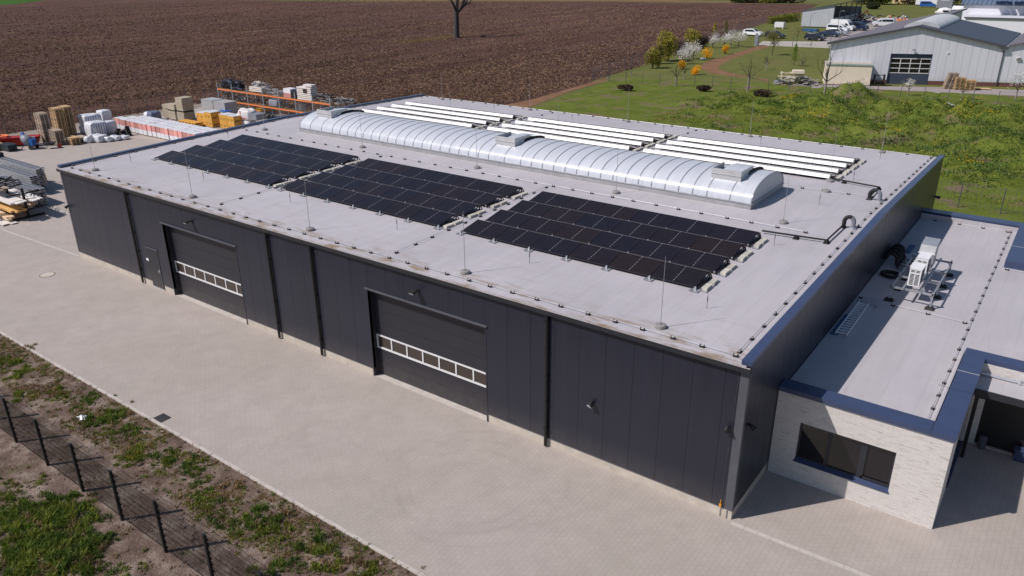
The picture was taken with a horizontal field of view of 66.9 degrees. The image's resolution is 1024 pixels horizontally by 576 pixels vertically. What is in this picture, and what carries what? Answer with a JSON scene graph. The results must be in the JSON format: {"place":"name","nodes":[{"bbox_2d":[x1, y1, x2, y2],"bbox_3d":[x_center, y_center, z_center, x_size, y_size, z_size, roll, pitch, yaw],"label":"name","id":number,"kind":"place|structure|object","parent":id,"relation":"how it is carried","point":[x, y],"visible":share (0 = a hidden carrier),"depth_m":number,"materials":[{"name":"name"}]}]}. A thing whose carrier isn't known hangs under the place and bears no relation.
{"place":"outdoors","nodes":[
{"label":"outdoors","id":0,"kind":"place"},
{"bbox_2d":[0,0,42,4],"bbox_3d":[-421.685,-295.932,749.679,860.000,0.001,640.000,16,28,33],"label":"green crop field","id":1,"kind":"structure","parent":0,"point":[4,2],"depth_m":369.23,"materials":[{"name":"green plant"}]},
{"bbox_2d":[78,113,101,125],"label":"wrapped bundle","id":2,"kind":"object","parent":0,"point":[82,118],"visible":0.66,"depth_m":79.80,"materials":[{"name":"white plastic"}]},
{"bbox_2d":[96,109,112,120],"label":"wrapped bundle","id":3,"kind":"object","parent":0,"point":[105,114],"visible":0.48,"depth_m":81.70,"materials":[{"name":"white plastic"}]},
{"bbox_2d":[105,120,116,133],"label":"wrapped bundle","id":4,"kind":"object","parent":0,"point":[111,125],"visible":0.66,"depth_m":80.14,"materials":[{"name":"white plastic"}]},
{"bbox_2d":[6,104,285,137],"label":"gravel strip","id":5,"kind":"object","parent":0,"point":[34,132],"depth_m":87.61,"materials":[{"name":"grey gravel"}]},
{"bbox_2d":[0,335,416,575],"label":"verge","id":6,"kind":"structure","parent":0,"point":[155,554],"depth_m":25.83,"materials":[{"name":"soil"}]},
{"bbox_2d":[0,397,264,575],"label":"fence","id":7,"kind":"object","parent":6,"relation":"on","point":[154,505],"visible":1,"depth_m":24.24,"materials":[{"name":"black metal"}]},
{"bbox_2d":[203,110,220,127],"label":"carton pack","id":8,"kind":"object","parent":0,"point":[211,118],"visible":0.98,"depth_m":82.67,"materials":[{"name":"cardboard"}]},
{"bbox_2d":[219,112,234,128],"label":"carton pack","id":9,"kind":"object","parent":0,"point":[223,120],"visible":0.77,"depth_m":81.69,"materials":[{"name":"cardboard"}]},
{"bbox_2d":[72,96,421,165],"bbox_3d":[-16.591,-11.938,55.595,0.117,0.416,29.728,16,28,33],"label":"lightning conductor","id":10,"kind":"object","parent":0,"point":[229,130],"visible":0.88,"depth_m":51.82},
{"bbox_2d":[277,158,527,229],"bbox_3d":[-5.541,-4.943,38.582,11.210,0.438,6.529,16,28,33],"label":"solar array","id":11,"kind":"object","parent":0,"point":[453,195],"visible":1,"depth_m":38.02,"materials":[{"name":"black glass"}]},
{"bbox_2d":[71,167,738,357],"bbox_3d":[-9.281,-2.449,33.455,39.462,0.083,0.117,16,28,33],"label":"lightning conductor","id":12,"kind":"object","parent":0,"point":[537,299],"visible":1,"depth_m":29.00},
{"bbox_2d":[0,0,816,133],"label":"ploughed field","id":13,"kind":"structure","parent":0,"point":[93,10],"depth_m":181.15,"materials":[{"name":"soil"}]},
{"bbox_2d":[0,87,325,133],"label":"wire fence","id":14,"kind":"object","parent":13,"relation":"on","point":[147,107],"visible":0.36,"depth_m":88.79,"materials":[{"name":"metal"}]},
{"bbox_2d":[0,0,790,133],"bbox_3d":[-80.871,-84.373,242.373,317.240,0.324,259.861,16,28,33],"label":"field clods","id":15,"kind":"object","parent":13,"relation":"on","point":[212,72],"visible":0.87,"depth_m":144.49,"materials":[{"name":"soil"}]},
{"bbox_2d":[393,32,478,44],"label":"dry grass patch","id":16,"kind":"object","parent":13,"relation":"on","point":[430,39],"visible":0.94,"depth_m":172.61,"materials":[{"name":"brown plant"}]},
{"bbox_2d":[448,0,473,37],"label":"bare tree","id":17,"kind":"object","parent":13,"relation":"on","point":[456,19],"visible":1,"depth_m":175.97,"materials":[{"name":"brown plant"}]},
{"bbox_2d":[395,186,547,253],"bbox_3d":[-1.446,-3.238,34.836,0.116,0.317,10.860,16,28,33],"label":"lightning conductor","id":18,"kind":"object","parent":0,"point":[465,222],"visible":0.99,"depth_m":34.17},
{"bbox_2d":[0,108,1023,575],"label":"yard paving","id":19,"kind":"structure","parent":0,"point":[414,480],"depth_m":26.81,"materials":[{"name":"grey concrete"}]},
{"bbox_2d":[0,142,17,150],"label":"dark crate","id":20,"kind":"object","parent":19,"relation":"on","point":[7,146],"visible":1,"depth_m":72.93,"materials":[{"name":"grey plastic"}]},
{"bbox_2d":[0,164,40,186],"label":"scaffold decks","id":21,"kind":"object","parent":19,"relation":"on","point":[22,175],"visible":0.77,"depth_m":59.61,"materials":[{"name":"silver metal"}]},
{"bbox_2d":[0,134,40,144],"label":"skip trough","id":22,"kind":"object","parent":19,"relation":"on","point":[14,139],"visible":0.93,"depth_m":74.78,"materials":[{"name":"red paint"}]},
{"bbox_2d":[3,182,44,220],"bbox_3d":[-35.809,-6.463,54.932,5.570,2.100,2.202,16,28,33],"label":"cantilever rack","id":23,"kind":"object","parent":19,"relation":"on","point":[22,193],"visible":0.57,"depth_m":53.63,"materials":[{"name":"black metal"}]},
{"bbox_2d":[0,184,8,191],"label":"board bundle","id":24,"kind":"object","parent":23,"relation":"on","point":[3,188],"visible":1,"depth_m":53.60,"materials":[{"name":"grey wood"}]},
{"bbox_2d":[0,176,20,186],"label":"scaffold stack","id":25,"kind":"object","parent":24,"relation":"on","point":[12,180],"visible":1,"depth_m":54.26,"materials":[{"name":"grey metal"}]},
{"bbox_2d":[0,192,26,204],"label":"board bundle","id":26,"kind":"object","parent":23,"relation":"on","point":[11,200],"visible":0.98,"depth_m":53.19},
{"bbox_2d":[0,202,27,212],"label":"board bundle","id":27,"kind":"object","parent":23,"relation":"on","point":[11,208],"visible":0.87,"depth_m":53.22,"materials":[{"name":"wood"}]},
{"bbox_2d":[1,184,42,200],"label":"board bundle","id":28,"kind":"object","parent":23,"relation":"on","point":[28,196],"visible":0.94,"depth_m":54.14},
{"bbox_2d":[0,156,47,187],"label":"scaffold decks","id":29,"kind":"object","parent":19,"relation":"on","point":[24,166],"visible":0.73,"depth_m":60.60,"materials":[{"name":"silver metal"}]},
{"bbox_2d":[0,175,48,204],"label":"scaffold decks","id":30,"kind":"object","parent":19,"relation":"on","point":[27,187],"visible":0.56,"depth_m":56.53,"materials":[{"name":"silver metal"}]},
{"bbox_2d":[20,132,38,149],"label":"concrete mixer","id":31,"kind":"object","parent":19,"relation":"on","point":[29,141],"visible":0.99,"depth_m":73.40,"materials":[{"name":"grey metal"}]},
{"bbox_2d":[84,120,107,134],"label":"wrapped bundle","id":32,"kind":"object","parent":19,"relation":"on","point":[95,127],"visible":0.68,"depth_m":78.24,"materials":[{"name":"white plastic"}]},
{"bbox_2d":[177,111,195,119],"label":"block pack","id":33,"kind":"object","parent":19,"relation":"on","point":[186,115],"visible":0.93,"depth_m":85.67,"materials":[{"name":"beige concrete"}]},
{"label":"timber bearers","id":34,"kind":"object","parent":33,"relation":"on","visible":0},
{"bbox_2d":[175,96,193,110],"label":"block pack","id":35,"kind":"object","parent":34,"relation":"on","point":[183,103],"visible":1,"depth_m":85.13,"materials":[{"name":"beige concrete"}]},
{"bbox_2d":[201,97,222,110],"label":"wrapped block","id":36,"kind":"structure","parent":19,"relation":"on","point":[207,104],"depth_m":88.81,"materials":[{"name":"white plastic"}]},
{"bbox_2d":[213,99,237,113],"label":"wrapped block","id":37,"kind":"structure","parent":19,"relation":"on","point":[224,104],"depth_m":87.64,"materials":[{"name":"white plastic"}]},
{"bbox_2d":[226,114,242,127],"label":"carton pack","id":38,"kind":"object","parent":19,"relation":"on","point":[233,120],"visible":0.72,"depth_m":80.92,"materials":[{"name":"cardboard"}]},
{"bbox_2d":[237,108,255,124],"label":"bag","id":39,"kind":"object","parent":19,"relation":"on","point":[243,112],"visible":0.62,"depth_m":80.96,"materials":[{"name":"white plastic"}]},
{"bbox_2d":[248,112,265,120],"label":"grey slab","id":40,"kind":"structure","parent":19,"relation":"on","point":[256,116],"depth_m":80.20,"materials":[{"name":"plastic"}]},
{"bbox_2d":[216,82,338,119],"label":"pallet rack","id":41,"kind":"object","parent":19,"relation":"on","point":[246,91],"visible":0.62,"depth_m":85.32,"materials":[{"name":"orange metal"}]},
{"bbox_2d":[218,78,245,89],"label":"profile stock","id":42,"kind":"object","parent":41,"relation":"on","point":[227,83],"visible":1,"depth_m":88.45,"materials":[{"name":"black metal"}]},
{"bbox_2d":[268,98,283,106],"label":"wrapped bundle","id":43,"kind":"object","parent":41,"relation":"on","point":[273,102],"visible":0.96,"depth_m":84.88,"materials":[{"name":"grey plastic"}]},
{"bbox_2d":[296,84,316,100],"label":"panel stack","id":44,"kind":"object","parent":41,"relation":"on","point":[305,91],"visible":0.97,"depth_m":81.06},
{"bbox_2d":[313,92,338,102],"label":"profile stock","id":45,"kind":"object","parent":41,"relation":"on","point":[323,95],"visible":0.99,"depth_m":79.92,"materials":[{"name":"grey metal"}]},
{"bbox_2d":[3,229,870,575],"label":"paving line","id":46,"kind":"object","parent":19,"relation":"on","point":[731,523],"visible":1,"depth_m":23.30,"materials":[{"name":"stone"}]},
{"bbox_2d":[56,94,944,519],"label":"warehouse","id":47,"kind":"structure","parent":19,"relation":"on","point":[684,420],"depth_m":30.89,"materials":[{"name":"black metal"}]},
{"bbox_2d":[146,248,164,289],"bbox_3d":[-19.100,-1.048,41.454,1.100,2.210,0.145,16,28,33],"label":"door","id":48,"kind":"structure","parent":47,"relation":"in","point":[154,263],"depth_m":41.43,"materials":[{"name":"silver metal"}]},
{"bbox_2d":[151,134,361,187],"bbox_3d":[-14.858,-7.543,44.911,11.210,0.438,6.529,16,28,33],"label":"solar array","id":49,"kind":"object","parent":47,"relation":"on","point":[255,156],"visible":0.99,"depth_m":44.40,"materials":[{"name":"black glass"}]},
{"bbox_2d":[362,102,527,128],"bbox_3d":[-5.166,-13.001,57.612,11.210,0.439,6.229,16,28,33],"label":"solar array","id":50,"kind":"object","parent":47,"relation":"on","point":[425,114],"visible":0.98,"depth_m":56.70,"materials":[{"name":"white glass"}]},
{"bbox_2d":[298,106,783,209],"bbox_3d":[-0.442,-8.335,44.831,31.100,1.560,4.480,16,28,33],"label":"barrel skylight","id":51,"kind":"object","parent":47,"relation":"on","point":[743,186],"visible":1,"depth_m":41.07,"materials":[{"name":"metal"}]},
{"bbox_2d":[487,117,677,151],"bbox_3d":[4.506,-10.301,51.041,11.210,0.439,6.229,16,28,33],"label":"solar array","id":52,"kind":"object","parent":47,"relation":"on","point":[599,137],"visible":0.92,"depth_m":50.20,"materials":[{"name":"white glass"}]},
{"bbox_2d":[643,136,865,181],"bbox_3d":[13.831,-7.699,44.706,11.210,0.439,6.229,16,28,33],"label":"solar array","id":53,"kind":"object","parent":47,"relation":"on","point":[766,160],"visible":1,"depth_m":43.93,"materials":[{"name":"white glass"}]},
{"bbox_2d":[737,157,931,353],"bbox_3d":[15.481,-2.984,33.795,0.116,0.417,29.712,16,28,33],"label":"lightning conductor","id":54,"kind":"object","parent":47,"relation":"on","point":[785,302],"visible":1,"depth_m":28.85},
{"bbox_2d":[833,178,883,201],"bbox_3d":[17.357,-5.017,37.740,1.698,0.631,4.135,-1,23,-2],"label":"cable conduit","id":55,"kind":"object","parent":47,"relation":"on","point":[871,192],"visible":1,"depth_m":36.27,"materials":[{"name":"grey metal"}]},
{"bbox_2d":[767,208,1023,528],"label":"office annex","id":56,"kind":"object","parent":19,"relation":"on","point":[853,422],"visible":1,"depth_m":26.66,"materials":[{"name":"brick"}]},
{"bbox_2d":[793,423,895,493],"bbox_3d":[10.648,5.385,24.868,2.970,1.490,0.250,16,28,33],"label":"window","id":57,"kind":"structure","parent":56,"relation":"in","point":[862,463],"depth_m":24.92,"materials":[{"name":"glass"}]},
{"bbox_2d":[835,301,868,335],"bbox_3d":[13.478,1.183,30.604,0.450,0.090,3.550,16,28,33],"label":"ladder","id":58,"kind":"object","parent":56,"relation":"on","point":[850,315],"visible":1,"depth_m":30.51,"materials":[{"name":"silver metal"}]},
{"bbox_2d":[880,270,901,278],"bbox_3d":[17.025,-0.609,34.797,0.917,0.147,0.809,16,28,33],"label":"cable coil","id":59,"kind":"object","parent":56,"relation":"on","point":[883,273],"visible":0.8,"depth_m":34.80,"materials":[{"name":"black rubber"}]},
{"bbox_2d":[883,252,911,270],"bbox_3d":[17.647,-1.086,34.779,0.596,1.000,2.794,-2,23,-4],"label":"insulated pipe","id":60,"kind":"object","parent":56,"relation":"on","point":[895,255],"visible":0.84,"depth_m":35.66,"materials":[{"name":"black rubber"}]},
{"bbox_2d":[883,253,953,310],"bbox_3d":[17.680,-0.358,33.444,1.930,0.737,4.810,16,28,33],"label":"roof rack","id":61,"kind":"object","parent":56,"relation":"on","point":[946,273],"visible":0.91,"depth_m":32.69,"materials":[{"name":"grey metal"}]},
{"bbox_2d":[907,262,926,286],"bbox_3d":[16.735,-0.563,32.024,0.470,0.760,0.900,16,28,33],"label":"air conditioner","id":62,"kind":"object","parent":61,"relation":"on","point":[916,274],"visible":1,"depth_m":31.73,"materials":[{"name":"white metal"}]},
{"bbox_2d":[916,251,932,276],"bbox_3d":[17.528,-1.016,33.005,0.470,0.820,0.920,16,28,33],"label":"air conditioner","id":63,"kind":"object","parent":61,"relation":"on","point":[924,257],"visible":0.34,"depth_m":32.69,"materials":[{"name":"white metal"}]},
{"bbox_2d":[918,237,940,267],"bbox_3d":[18.364,-1.582,34.139,0.660,1.006,1.170,16,28,33],"label":"air conditioning unit","id":64,"kind":"object","parent":61,"relation":"on","point":[930,244],"visible":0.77,"depth_m":33.85,"materials":[{"name":"silver metal"}]},
{"bbox_2d":[946,440,962,487],"bbox_3d":[15.018,5.954,26.392,0.180,0.050,3.200,16,28,33],"label":"side window","id":65,"kind":"structure","parent":56,"relation":"in","point":[959,443],"depth_m":26.57,"materials":[{"name":"glass"}]},
{"bbox_2d":[974,398,1023,453],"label":"entrance door","id":66,"kind":"structure","parent":56,"relation":"in","point":[1002,423],"depth_m":27.35,"materials":[{"name":"black glass"}]},
{"bbox_2d":[977,434,987,449],"bbox_3d":[16.807,5.501,27.671,0.260,0.500,0.260,16,28,33],"label":"waste bin","id":67,"kind":"object","parent":19,"relation":"on","point":[982,442],"visible":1,"depth_m":27.59,"materials":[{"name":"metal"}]},
{"bbox_2d":[1013,445,1023,462],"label":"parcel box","id":68,"kind":"object","parent":19,"relation":"on","point":[1018,456],"visible":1,"depth_m":26.92,"materials":[{"name":"metal"}]},
{"bbox_2d":[245,129,807,233],"bbox_3d":[-2.935,-6.531,42.333,37.616,0.083,0.117,16,28,33],"label":"lightning conductor","id":69,"kind":"object","parent":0,"point":[655,204],"visible":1,"depth_m":38.88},
{"bbox_2d":[279,0,831,108],"bbox_3d":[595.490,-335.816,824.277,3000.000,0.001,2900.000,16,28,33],"label":"ground","id":70,"kind":"structure","parent":0,"point":[816,2],"depth_m":312.46,"materials":[{"name":"brown soil"}]},
{"bbox_2d":[0,331,425,575],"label":"kerb","id":71,"kind":"structure","parent":70,"relation":"on","point":[337,526],"depth_m":26.85,"materials":[{"name":"concrete"}]},
{"bbox_2d":[816,30,845,92],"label":"bare tree","id":72,"kind":"object","parent":70,"relation":"on","point":[826,74],"visible":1,"depth_m":97.27,"materials":[{"name":"brown plant"}]},
{"bbox_2d":[936,181,1023,214],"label":"wire fence","id":73,"kind":"object","parent":70,"relation":"on","point":[981,198],"visible":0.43,"depth_m":53.48,"materials":[{"name":"metal"}]},
{"bbox_2d":[507,78,606,107],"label":"dirt track","id":74,"kind":"structure","parent":0,"point":[530,103],"depth_m":98.75,"materials":[{"name":"brown soil"}]},
{"bbox_2d":[348,0,808,3],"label":"farm soil","id":75,"kind":"structure","parent":0,"point":[569,0],"depth_m":336.77,"materials":[{"name":"brown soil"}]},
{"bbox_2d":[455,191,768,292],"bbox_3d":[4.034,-2.271,32.077,11.210,0.438,6.529,16,28,33],"label":"solar array","id":76,"kind":"object","parent":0,"point":[706,247],"visible":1,"depth_m":31.48,"materials":[{"name":"black glass"}]},
{"bbox_2d":[654,256,666,329],"bbox_3d":[4.689,0.137,24.048,0.379,2.420,0.379,16,28,33],"label":"lightning rod","id":77,"kind":"object","parent":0,"point":[660,325],"visible":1,"depth_m":24.35,"materials":[{"name":"metal"}]},
{"bbox_2d":[426,96,932,157],"bbox_3d":[8.562,-12.054,55.819,39.472,0.083,0.117,16,28,33],"label":"lightning conductor","id":78,"kind":"object","parent":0,"point":[690,127],"visible":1,"depth_m":52.98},
{"bbox_2d":[701,45,767,80],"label":"garden track","id":79,"kind":"structure","parent":0,"point":[712,66],"depth_m":130.42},
{"bbox_2d":[533,78,1023,222],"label":"meadow","id":80,"kind":"structure","parent":0,"point":[613,97],"depth_m":83.39,"materials":[{"name":"green plant"}]},
{"bbox_2d":[0,79,1023,575],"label":"grass","id":81,"kind":"structure","parent":80,"relation":"on","point":[78,527],"depth_m":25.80,"materials":[{"name":"green plant"}]},
{"bbox_2d":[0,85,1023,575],"bbox_3d":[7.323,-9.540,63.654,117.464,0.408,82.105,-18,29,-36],"label":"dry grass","id":82,"kind":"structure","parent":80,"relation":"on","point":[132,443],"depth_m":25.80,"materials":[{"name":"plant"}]},
{"bbox_2d":[18,94,1015,526],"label":"flowering weeds","id":83,"kind":"object","parent":80,"relation":"on","point":[820,116],"visible":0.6,"depth_m":80.63,"materials":[{"name":"plant"}]},
{"bbox_2d":[759,41,830,47],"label":"concrete path","id":84,"kind":"structure","parent":0,"point":[822,44],"depth_m":158.52,"materials":[{"name":"grey concrete"}]},
{"bbox_2d":[593,0,1023,89],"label":"lawn","id":85,"kind":"structure","parent":0,"point":[779,58],"depth_m":134.72,"materials":[{"name":"green plant"}]},
{"bbox_2d":[644,46,661,68],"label":"willow bush","id":86,"kind":"object","parent":85,"relation":"on","point":[655,58],"visible":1,"depth_m":124.21,"materials":[{"name":"green plant"}]},
{"bbox_2d":[656,30,678,60],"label":"willow tree","id":87,"kind":"object","parent":85,"relation":"on","point":[667,43],"visible":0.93,"depth_m":132.23,"materials":[{"name":"green plant"}]},
{"bbox_2d":[593,16,765,79],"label":"fence","id":88,"kind":"object","parent":85,"relation":"on","point":[687,39],"visible":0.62,"depth_m":166.68,"materials":[{"name":"metal"}]},
{"bbox_2d":[684,28,702,48],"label":"willow bush","id":89,"kind":"object","parent":85,"relation":"on","point":[694,35],"visible":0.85,"depth_m":151.56,"materials":[{"name":"green plant"}]},
{"bbox_2d":[764,27,783,54],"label":"young tree","id":90,"kind":"object","parent":85,"relation":"on","point":[774,37],"visible":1,"depth_m":139.45,"materials":[{"name":"green plant"}]},
{"bbox_2d":[765,12,801,23],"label":"hedge","id":91,"kind":"object","parent":85,"relation":"on","point":[792,17],"visible":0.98,"depth_m":212.70,"materials":[{"name":"green plant"}]},
{"bbox_2d":[773,69,819,85],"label":"scrap heap","id":92,"kind":"object","parent":85,"relation":"on","point":[807,80],"visible":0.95,"depth_m":107.25,"materials":[{"name":"grey wood"}]},
{"bbox_2d":[593,70,1023,102],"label":"wire fence","id":93,"kind":"object","parent":85,"relation":"on","point":[794,85],"visible":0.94,"depth_m":101.90,"materials":[{"name":"metal"}]},
{"bbox_2d":[804,33,826,40],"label":"parked car","id":94,"kind":"object","parent":85,"relation":"on","point":[818,36],"visible":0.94,"depth_m":164.93,"materials":[{"name":"blue metal"}]},
{"bbox_2d":[801,0,862,26],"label":"open shed","id":95,"kind":"structure","parent":85,"relation":"on","point":[823,16],"depth_m":196.22,"materials":[{"name":"metal"}]},
{"bbox_2d":[823,17,903,41],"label":"car park","id":96,"kind":"structure","parent":85,"relation":"on","point":[856,31],"depth_m":187.23,"materials":[{"name":"grey asphalt"}]},
{"bbox_2d":[819,29,840,36],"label":"parked car","id":97,"kind":"object","parent":96,"relation":"on","point":[830,32],"visible":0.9,"depth_m":172.27,"materials":[{"name":"blue metal"}]},
{"bbox_2d":[826,23,849,31],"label":"parked van","id":98,"kind":"object","parent":96,"relation":"on","point":[841,26],"visible":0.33,"depth_m":181.24,"materials":[{"name":"white metal"}]},
{"bbox_2d":[831,19,855,30],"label":"parked van","id":99,"kind":"object","parent":96,"relation":"on","point":[848,23],"visible":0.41,"depth_m":185.75,"materials":[{"name":"white metal"}]},
{"bbox_2d":[851,21,868,30],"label":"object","id":100,"kind":"object","parent":96,"relation":"on","point":[861,26],"visible":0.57,"depth_m":186.64,"materials":[{"name":"blue metal"}]},
{"bbox_2d":[872,18,906,26],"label":"parked van","id":101,"kind":"object","parent":96,"relation":"on","point":[882,21],"visible":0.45,"depth_m":196.49,"materials":[{"name":"white metal"}]},
{"bbox_2d":[847,13,908,23],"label":"scrap yard pile","id":102,"kind":"object","parent":85,"relation":"on","point":[870,15],"visible":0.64,"depth_m":207.98,"materials":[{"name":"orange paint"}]},
{"bbox_2d":[827,8,1020,86],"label":"grey hall","id":103,"kind":"structure","parent":85,"relation":"on","point":[934,49],"depth_m":106.01,"materials":[{"name":"metal"}]},
{"bbox_2d":[936,0,953,7],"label":"site trailer","id":104,"kind":"object","parent":85,"relation":"on","point":[945,3],"visible":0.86,"depth_m":263.79,"materials":[{"name":"white metal"}]},
{"bbox_2d":[997,33,1023,86],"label":"grey hall","id":105,"kind":"structure","parent":85,"relation":"on","point":[1013,56],"depth_m":103.63,"materials":[{"name":"metal"}]},
{"bbox_2d":[1007,69,1023,100],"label":"blossom tree","id":106,"kind":"object","parent":85,"relation":"on","point":[1019,86],"visible":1,"depth_m":93.35,"materials":[{"name":"white plant"}]},
{"bbox_2d":[762,215,856,244],"bbox_3d":[12.546,-2.373,31.557,4.173,0.627,1.841,-5,23,-10],"label":"cable conduit","id":107,"kind":"object","parent":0,"point":[843,225],"visible":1,"depth_m":31.89,"materials":[{"name":"grey metal"}]},
{"bbox_2d":[783,84,1023,95],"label":"service road","id":108,"kind":"structure","parent":0,"point":[978,91],"depth_m":102.33,"materials":[{"name":"grey concrete"}]},
{"bbox_2d":[822,61,873,84],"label":"storage container","id":109,"kind":"object","parent":108,"relation":"on","point":[854,71],"visible":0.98,"depth_m":106.28,"materials":[{"name":"metal"}]},
{"bbox_2d":[928,231,1011,417],"bbox_3d":[19.302,0.604,31.979,0.116,0.083,22.280,16,28,33],"label":"lightning conductor","id":110,"kind":"object","parent":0,"point":[962,339],"visible":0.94,"depth_m":29.67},
{"bbox_2d":[961,0,1023,33],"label":"works building","id":111,"kind":"structure","parent":0,"point":[1006,14],"depth_m":167.72,"materials":[{"name":"metal"}]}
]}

